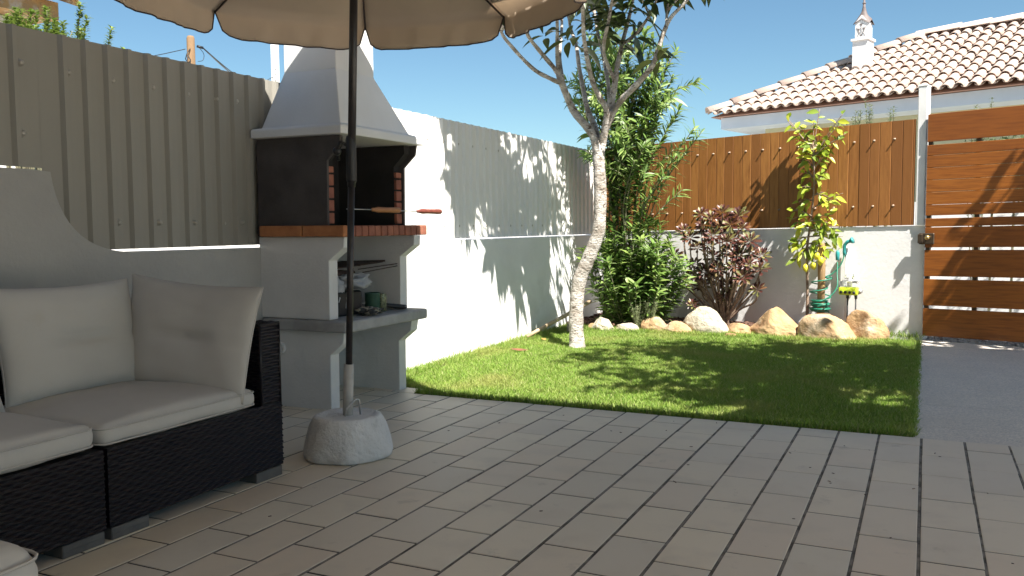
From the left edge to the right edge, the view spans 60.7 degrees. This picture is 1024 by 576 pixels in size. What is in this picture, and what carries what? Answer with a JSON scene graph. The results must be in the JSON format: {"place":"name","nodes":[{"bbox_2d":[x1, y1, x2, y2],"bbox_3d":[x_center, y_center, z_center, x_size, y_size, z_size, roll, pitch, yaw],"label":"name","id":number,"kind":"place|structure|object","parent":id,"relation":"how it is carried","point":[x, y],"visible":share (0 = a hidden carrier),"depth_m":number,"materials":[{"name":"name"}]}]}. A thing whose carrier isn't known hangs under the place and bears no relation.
{"place":"outdoors","nodes":[
{"label":"outdoors","id":0,"kind":"place"},
{"bbox_2d":[355,306,383,315],"bbox_3d":[-0.864,0.140,5.330,0.143,0.061,0.218,0,4,11],"label":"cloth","id":1,"kind":"object","parent":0,"point":[368,311],"visible":0.98,"depth_m":5.27,"materials":[{"name":"grey fabric"}]},
{"bbox_2d":[32,385,1023,575],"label":"terrace floor","id":2,"kind":"structure","parent":0,"point":[945,476],"depth_m":3.31,"materials":[{"name":"tile"}]},
{"bbox_2d":[0,448,106,558],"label":"sofa module","id":3,"kind":"object","parent":2,"relation":"on","point":[55,507],"visible":0.95,"depth_m":2.79,"materials":[{"name":"wicker"}]},
{"bbox_2d":[0,412,92,474],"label":"seat cushion","id":4,"kind":"object","parent":3,"relation":"on","point":[26,441],"visible":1,"depth_m":2.75,"materials":[{"name":"beige fabric"}]},
{"bbox_2d":[0,398,4,411],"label":"back cushion","id":5,"kind":"object","parent":4,"relation":"on","point":[2,409],"visible":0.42,"depth_m":3.12,"materials":[{"name":"beige fabric"}]},
{"bbox_2d":[0,167,267,320],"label":"patio wall","id":6,"kind":"structure","parent":2,"relation":"on","point":[44,243],"depth_m":4.00,"materials":[{"name":"paint"}]},
{"bbox_2d":[0,22,279,249],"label":"metal fence","id":7,"kind":"object","parent":6,"relation":"on","point":[127,148],"visible":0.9,"depth_m":4.39,"materials":[{"name":"metal"}]},
{"bbox_2d":[0,320,283,539],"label":"sofa module","id":8,"kind":"object","parent":2,"relation":"on","point":[144,476],"visible":0.37,"depth_m":3.35,"materials":[{"name":"wicker"}]},
{"bbox_2d":[4,381,254,445],"bbox_3d":[-1.510,0.461,3.417,0.673,0.127,0.772,2,5,25],"label":"seat cushion","id":9,"kind":"object","parent":8,"relation":"on","point":[111,414],"visible":0.77,"depth_m":3.23,"materials":[{"name":"beige fabric"}]},
{"bbox_2d":[0,278,134,407],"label":"back cushion","id":10,"kind":"object","parent":9,"relation":"on","point":[57,340],"visible":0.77,"depth_m":3.42,"materials":[{"name":"beige fabric"}]},
{"bbox_2d":[131,274,263,404],"bbox_3d":[-1.365,0.203,3.697,0.717,0.518,0.181,1,4,19],"label":"scatter cushion","id":11,"kind":"object","parent":9,"relation":"on","point":[192,333],"visible":0.78,"depth_m":3.63,"materials":[{"name":"beige fabric"}]},
{"bbox_2d":[251,30,426,409],"bbox_3d":[-1.037,-0.688,5.387,0.647,2.760,0.922,2,5,25],"label":"barbecue","id":12,"kind":"object","parent":2,"relation":"on","point":[302,194],"visible":0.88,"depth_m":5.13,"materials":[{"name":"grey concrete"}]},
{"bbox_2d":[338,290,360,316],"bbox_3d":[-1.077,0.090,5.330,0.230,0.143,0.240,2,5,25],"label":"storage box","id":13,"kind":"object","parent":12,"relation":"on","point":[356,303],"visible":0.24,"depth_m":5.23,"materials":[{"name":"black plastic"}]},
{"bbox_2d":[338,272,371,301],"bbox_3d":[-0.992,0.032,5.324,0.224,0.278,0.353,2,5,25],"label":"plastic bag","id":14,"kind":"object","parent":12,"relation":"on","point":[361,280],"visible":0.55,"depth_m":5.28,"materials":[{"name":"white plastic"}]},
{"bbox_2d":[337,260,396,275],"bbox_3d":[-1.017,-0.106,5.468,0.413,0.128,0.676,2,5,25],"label":"grill rack","id":15,"kind":"object","parent":12,"relation":"in","point":[341,264],"visible":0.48,"depth_m":5.48,"materials":[{"name":"black metal"}]},
{"bbox_2d":[365,292,379,307],"bbox_3d":[-0.875,0.089,5.489,0.100,0.122,0.100,2,5,25],"label":"tin can","id":16,"kind":"object","parent":12,"relation":"on","point":[372,299],"visible":0.6,"depth_m":5.45,"materials":[{"name":"green metal"}]},
{"bbox_2d":[346,207,400,212],"bbox_3d":[-0.817,-0.465,5.193,0.036,0.035,0.550,2,5,25],"label":"skewer","id":17,"kind":"object","parent":12,"relation":"in","point":[387,209],"visible":1,"depth_m":5.27,"materials":[{"name":"metal"}]},
{"bbox_2d":[380,293,386,310],"bbox_3d":[-0.821,0.089,5.510,0.062,0.110,0.062,2,5,25],"label":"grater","id":18,"kind":"object","parent":12,"relation":"on","point":[383,300],"visible":0.77,"depth_m":5.49,"materials":[{"name":"metal"}]},
{"bbox_2d":[361,302,406,308],"bbox_3d":[-0.827,0.112,5.558,0.347,0.061,0.033,-3,5,-34],"label":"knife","id":19,"kind":"object","parent":12,"relation":"on","point":[399,306],"visible":0.7,"depth_m":5.61,"materials":[{"name":"black plastic"}]},
{"bbox_2d":[401,209,441,213],"bbox_3d":[-0.604,-0.497,5.667,0.036,0.035,0.570,2,5,25],"label":"skewer","id":20,"kind":"object","parent":12,"relation":"on","point":[429,211],"visible":1,"depth_m":5.75,"materials":[{"name":"metal"}]},
{"bbox_2d":[303,363,392,465],"bbox_3d":[-0.764,0.563,4.063,0.415,0.426,0.410,2,5,25],"label":"umbrella base","id":21,"kind":"object","parent":2,"relation":"on","point":[348,433],"visible":1,"depth_m":3.93,"materials":[{"name":"concrete"}]},
{"bbox_2d":[114,0,587,364],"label":"parasol","id":22,"kind":"object","parent":21,"relation":"on","point":[384,24],"visible":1,"depth_m":4.66,"materials":[{"name":"beige fabric"}]},
{"bbox_2d":[268,422,1013,563],"bbox_3d":[0.774,0.797,3.628,2.783,0.002,2.184,2,5,25],"label":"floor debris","id":23,"kind":"object","parent":2,"relation":"on","point":[688,464],"visible":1,"depth_m":3.66,"materials":[{"name":"brown plant"}]},
{"bbox_2d":[34,0,1023,149],"label":"sky","id":24,"kind":"structure","parent":0,"point":[737,47],"materials":[{"name":"blue"}]},
{"bbox_2d":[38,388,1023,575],"bbox_3d":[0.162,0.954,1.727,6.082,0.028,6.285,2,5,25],"label":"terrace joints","id":25,"kind":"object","parent":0,"point":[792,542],"visible":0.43,"depth_m":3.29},
{"bbox_2d":[406,323,923,436],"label":"lawn grass","id":26,"kind":"structure","parent":0,"point":[862,385],"depth_m":6.05,"materials":[{"name":"green plant"}]},
{"bbox_2d":[836,110,867,226],"bbox_3d":[3.620,-0.746,9.246,0.407,2.243,0.414,-1,4,-15],"label":"street shrub","id":27,"kind":"object","parent":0,"point":[860,114],"visible":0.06,"depth_m":9.12,"materials":[{"name":"green plant"}]},
{"bbox_2d":[705,0,1023,201],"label":"house","id":28,"kind":"structure","parent":0,"point":[968,66],"depth_m":12.54,"materials":[{"name":"paint"}]},
{"bbox_2d":[852,98,896,226],"bbox_3d":[3.745,-0.781,9.044,0.763,2.342,0.289,-1,4,-11],"label":"street shrub","id":29,"kind":"object","parent":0,"point":[871,112],"visible":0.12,"depth_m":9.01,"materials":[{"name":"green plant"}]},
{"bbox_2d":[914,340,1023,446],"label":"path","id":30,"kind":"structure","parent":0,"point":[972,393],"depth_m":5.45,"materials":[{"name":"concrete"}]},
{"bbox_2d":[922,336,1023,346],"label":"threshold gravel","id":31,"kind":"structure","parent":0,"point":[988,342],"depth_m":7.83,"materials":[{"name":"grey gravel"}]},
{"bbox_2d":[964,97,993,309],"bbox_3d":[4.551,-0.710,8.566,0.248,2.255,0.263,-3,5,-30],"label":"street shrub","id":32,"kind":"object","parent":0,"point":[971,140],"visible":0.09,"depth_m":8.55,"materials":[{"name":"green plant"}]},
{"bbox_2d":[985,135,1023,311],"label":"street hedge","id":33,"kind":"object","parent":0,"point":[1013,214],"visible":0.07,"depth_m":9.03,"materials":[{"name":"green plant"}]},
{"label":"planting bed","id":34,"kind":"structure","parent":0,"visible":0},
{"bbox_2d":[615,323,638,330],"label":"rock","id":35,"kind":"object","parent":34,"relation":"on","point":[628,326],"visible":0.56,"depth_m":8.69,"materials":[{"name":"white stone"}]},
{"bbox_2d":[564,24,709,324],"bbox_3d":[1.266,-1.175,8.887,1.586,3.209,1.238,2,5,25],"label":"oleander","id":36,"kind":"object","parent":34,"relation":"on","point":[643,278],"visible":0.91,"depth_m":8.84,"materials":[{"name":"green plant"}]},
{"bbox_2d":[628,299,649,326],"bbox_3d":[1.262,0.268,8.750,0.245,0.326,0.234,2,5,25],"label":"herb plant","id":37,"kind":"object","parent":34,"relation":"on","point":[636,319],"visible":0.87,"depth_m":8.76,"materials":[{"name":"green plant"}]},
{"bbox_2d":[644,297,658,318],"bbox_3d":[1.388,0.251,8.699,0.179,0.365,0.177,2,5,25],"label":"herb plant","id":38,"kind":"object","parent":34,"relation":"on","point":[654,311],"visible":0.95,"depth_m":8.69,"materials":[{"name":"green plant"}]},
{"bbox_2d":[640,317,666,330],"bbox_3d":[1.421,0.406,8.708,0.309,0.252,0.203,2,5,25],"label":"rock","id":39,"kind":"object","parent":34,"relation":"on","point":[657,323],"visible":0.53,"depth_m":8.63,"materials":[{"name":"stone"}]},
{"bbox_2d":[566,313,754,326],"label":"bark mulch","id":40,"kind":"object","parent":34,"relation":"on","point":[593,318],"visible":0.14,"depth_m":9.27,"materials":[{"name":"brown wood"}]},
{"bbox_2d":[839,287,862,317],"bbox_3d":[3.213,0.208,8.320,0.210,0.437,0.088,3,5,40],"label":"irrigation manifold","id":41,"kind":"object","parent":40,"relation":"on","point":[848,291],"visible":0.94,"depth_m":8.28,"materials":[{"name":"plastic"}]},
{"bbox_2d":[839,273,859,286],"bbox_3d":[3.205,-0.072,8.304,0.188,0.132,0.188,2,5,25],"label":"water timer","id":42,"kind":"object","parent":41,"relation":"attached to","point":[849,281],"visible":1,"depth_m":8.26,"materials":[{"name":"white plastic"}]},
{"bbox_2d":[683,306,728,333],"bbox_3d":[1.887,0.392,8.547,0.469,0.422,0.295,2,5,25],"label":"rock","id":43,"kind":"object","parent":34,"relation":"on","point":[704,319],"visible":0.55,"depth_m":8.44,"materials":[{"name":"white stone"}]},
{"bbox_2d":[667,204,772,323],"bbox_3d":[2.097,-0.226,9.030,0.539,1.278,1.223,-4,6,-44],"label":"aeonium shrub","id":44,"kind":"object","parent":34,"relation":"on","point":[722,305],"visible":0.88,"depth_m":8.86,"materials":[{"name":"brown plant"}]},
{"bbox_2d":[750,307,797,336],"bbox_3d":[2.514,0.383,8.264,0.558,0.412,0.316,2,5,25],"label":"rock","id":45,"kind":"object","parent":34,"relation":"on","point":[777,320],"visible":0.49,"depth_m":8.18,"materials":[{"name":"stone"}]},
{"bbox_2d":[784,109,849,314],"bbox_3d":[2.919,-0.629,8.428,0.647,2.175,0.277,3,6,43],"label":"lemon tree","id":46,"kind":"object","parent":34,"relation":"on","point":[811,255],"visible":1,"depth_m":8.40,"materials":[{"name":"green plant"}]},
{"bbox_2d":[817,243,825,313],"bbox_3d":[2.985,0.026,8.443,0.070,0.926,0.070,2,5,25],"label":"stake","id":47,"kind":"object","parent":34,"relation":"on","point":[821,284],"visible":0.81,"depth_m":8.41,"materials":[{"name":"brown wood"}]},
{"bbox_2d":[809,256,844,312],"bbox_3d":[3.016,-0.037,8.402,0.262,0.558,0.315,-1,4,-9],"label":"garden hose","id":48,"kind":"object","parent":47,"relation":"attached to","point":[814,305],"visible":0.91,"depth_m":8.38,"materials":[{"name":"green rubber"}]},
{"bbox_2d":[838,237,854,255],"bbox_3d":[3.160,-0.393,8.320,0.061,0.185,0.199,-4,5,-42],"label":"spray gun","id":49,"kind":"object","parent":48,"relation":"attached to","point":[851,240],"visible":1,"depth_m":8.28,"materials":[{"name":"teal plastic"}]},
{"bbox_2d":[835,250,839,259],"bbox_3d":[3.109,-0.311,8.352,0.038,0.095,0.037,2,5,25],"label":"hose connector","id":50,"kind":"object","parent":49,"relation":"attached to","point":[837,255],"visible":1,"depth_m":8.34,"materials":[{"name":"teal plastic"}]},
{"bbox_2d":[797,314,857,339],"bbox_3d":[2.892,0.429,8.045,0.550,0.380,0.341,2,5,25],"label":"rock","id":51,"kind":"object","parent":34,"relation":"on","point":[821,325],"visible":0.62,"depth_m":7.92,"materials":[{"name":"stone"}]},
{"bbox_2d":[844,247,848,322],"bbox_3d":[3.204,0.023,8.384,0.038,0.837,0.038,2,5,25],"label":"water pipe","id":52,"kind":"object","parent":34,"relation":"on","point":[846,272],"visible":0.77,"depth_m":8.36,"materials":[{"name":"white paint"}]},
{"bbox_2d":[846,310,889,339],"bbox_3d":[3.236,0.426,7.998,0.289,0.461,0.396,-3,5,-36],"label":"rock","id":53,"kind":"object","parent":34,"relation":"on","point":[861,323],"visible":0.55,"depth_m":7.87,"materials":[{"name":"stone"}]},
{"label":"ground","id":54,"kind":"structure","parent":0,"visible":0},
{"bbox_2d":[0,0,78,167],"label":"neighbour house","id":55,"kind":"structure","parent":54,"relation":"on","point":[7,5],"depth_m":6.58,"materials":[{"name":"paint"}]},
{"bbox_2d":[0,1,124,170],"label":"neighbour bush","id":56,"kind":"object","parent":54,"relation":"on","point":[18,20],"visible":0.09,"depth_m":5.24,"materials":[{"name":"green plant"}]},
{"bbox_2d":[185,35,203,63],"bbox_3d":[-4.285,-1.531,11.904,0.156,3.740,0.319,3,5,40],"label":"utility pole","id":57,"kind":"object","parent":54,"relation":"on","point":[190,53],"visible":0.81,"depth_m":11.72,"materials":[{"name":"brown wood"}]},
{"bbox_2d":[203,48,228,71],"bbox_3d":[-5.445,-4.522,18.213,0.016,1.672,13.163,-1,4,-11],"label":"overhead cable","id":58,"kind":"object","parent":57,"relation":"attached to","point":[215,60],"visible":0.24,"depth_m":12.95,"materials":[{"name":"black plastic"}]},
{"bbox_2d":[204,48,271,79],"bbox_3d":[-5.446,-4.592,18.208,0.016,1.812,13.163,-1,4,-11],"label":"overhead cable","id":59,"kind":"object","parent":57,"relation":"attached to","point":[223,65],"visible":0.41,"depth_m":13.72,"materials":[{"name":"black plastic"}]},
{"bbox_2d":[271,44,279,82],"bbox_3d":[-6.643,-4.363,24.717,0.220,7.600,0.208,-1,4,-15],"label":"concrete pole","id":60,"kind":"object","parent":54,"relation":"on","point":[275,62],"visible":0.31,"depth_m":24.49,"materials":[{"name":"white paint"}]},
{"bbox_2d":[112,238,465,250],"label":"garden wall","id":61,"kind":"structure","parent":54,"relation":"on","point":[202,247],"depth_m":9.35,"materials":[{"name":"paint"}]},
{"bbox_2d":[406,235,602,369],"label":"garden wall","id":62,"kind":"structure","parent":54,"relation":"on","point":[467,294],"depth_m":7.51,"materials":[{"name":"white paint"}]},
{"bbox_2d":[392,107,593,239],"bbox_3d":[-0.012,-0.940,7.988,0.023,0.942,4.798,2,5,25],"label":"metal fence","id":63,"kind":"object","parent":62,"relation":"on","point":[470,181],"visible":0.77,"depth_m":7.63,"materials":[{"name":"metal"}]},
{"bbox_2d":[466,201,1023,312],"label":"garden wall","id":64,"kind":"structure","parent":54,"relation":"on","point":[981,248],"depth_m":9.89,"materials":[{"name":"paint"}]},
{"bbox_2d":[586,226,926,340],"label":"street wall","id":65,"kind":"structure","parent":54,"relation":"on","point":[886,266],"depth_m":8.42,"materials":[{"name":"paint"}]},
{"bbox_2d":[605,119,916,231],"bbox_3d":[2.293,-1.094,9.121,3.592,1.023,0.091,3,5,40],"label":"wooden fence","id":66,"kind":"object","parent":65,"relation":"on","point":[871,172],"visible":0.69,"depth_m":8.72,"materials":[{"name":"wood"}]},
{"bbox_2d":[915,84,931,224],"bbox_3d":[3.738,-1.202,7.954,0.084,1.262,0.123,3,5,40],"label":"gate post","id":67,"kind":"object","parent":65,"relation":"on","point":[924,102],"visible":0.93,"depth_m":7.91,"materials":[{"name":"white paint"}]},
{"bbox_2d":[917,105,1023,342],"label":"wooden gate","id":68,"kind":"structure","parent":67,"relation":"attached to","point":[975,293],"depth_m":7.64,"materials":[{"name":"brown wood"}]},
{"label":"lawn soil","id":69,"kind":"structure","parent":0,"visible":0},
{"bbox_2d":[525,300,591,337],"bbox_3d":[0.470,0.294,8.533,0.051,0.286,1.086,3,5,38],"label":"curb","id":70,"kind":"object","parent":69,"relation":"on","point":[556,320],"visible":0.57,"depth_m":8.42,"materials":[{"name":"white concrete"}]},
{"bbox_2d":[592,317,613,330],"bbox_3d":[0.918,0.401,8.836,0.268,0.214,0.214,2,5,25],"label":"rock","id":71,"kind":"object","parent":69,"relation":"on","point":[601,322],"visible":0.62,"depth_m":8.74,"materials":[{"name":"white stone"}]},
{"bbox_2d":[500,0,710,347],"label":"loquat tree","id":72,"kind":"object","parent":69,"relation":"on","point":[610,17],"visible":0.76,"depth_m":7.27,"materials":[{"name":"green plant"}]},
{"bbox_2d":[406,325,924,371],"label":"long grass","id":73,"kind":"structure","parent":69,"relation":"on","point":[891,332],"depth_m":7.93,"materials":[{"name":"green plant"}]},
{"bbox_2d":[664,321,691,332],"bbox_3d":[1.622,0.417,8.554,0.281,0.194,0.206,2,5,25],"label":"rock","id":74,"kind":"object","parent":69,"relation":"on","point":[680,327],"visible":0.51,"depth_m":8.49,"materials":[{"name":"stone"}]},
{"bbox_2d":[727,323,750,333],"bbox_3d":[2.181,0.425,8.453,0.335,0.177,0.210,5,7,51],"label":"rock","id":75,"kind":"object","parent":69,"relation":"on","point":[738,327],"visible":0.46,"depth_m":8.37,"materials":[{"name":"stone"}]},
{"bbox_3d":[-1.422,0.786,1.557,0.637,0.270,0.587,2,5,25],"label":"footstool","id":76,"kind":"object","parent":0,"visible":0},
{"bbox_2d":[0,540,37,575],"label":"seat cushion","id":77,"kind":"object","parent":76,"relation":"on","point":[16,560],"visible":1,"depth_m":1.66,"materials":[{"name":"beige fabric"}]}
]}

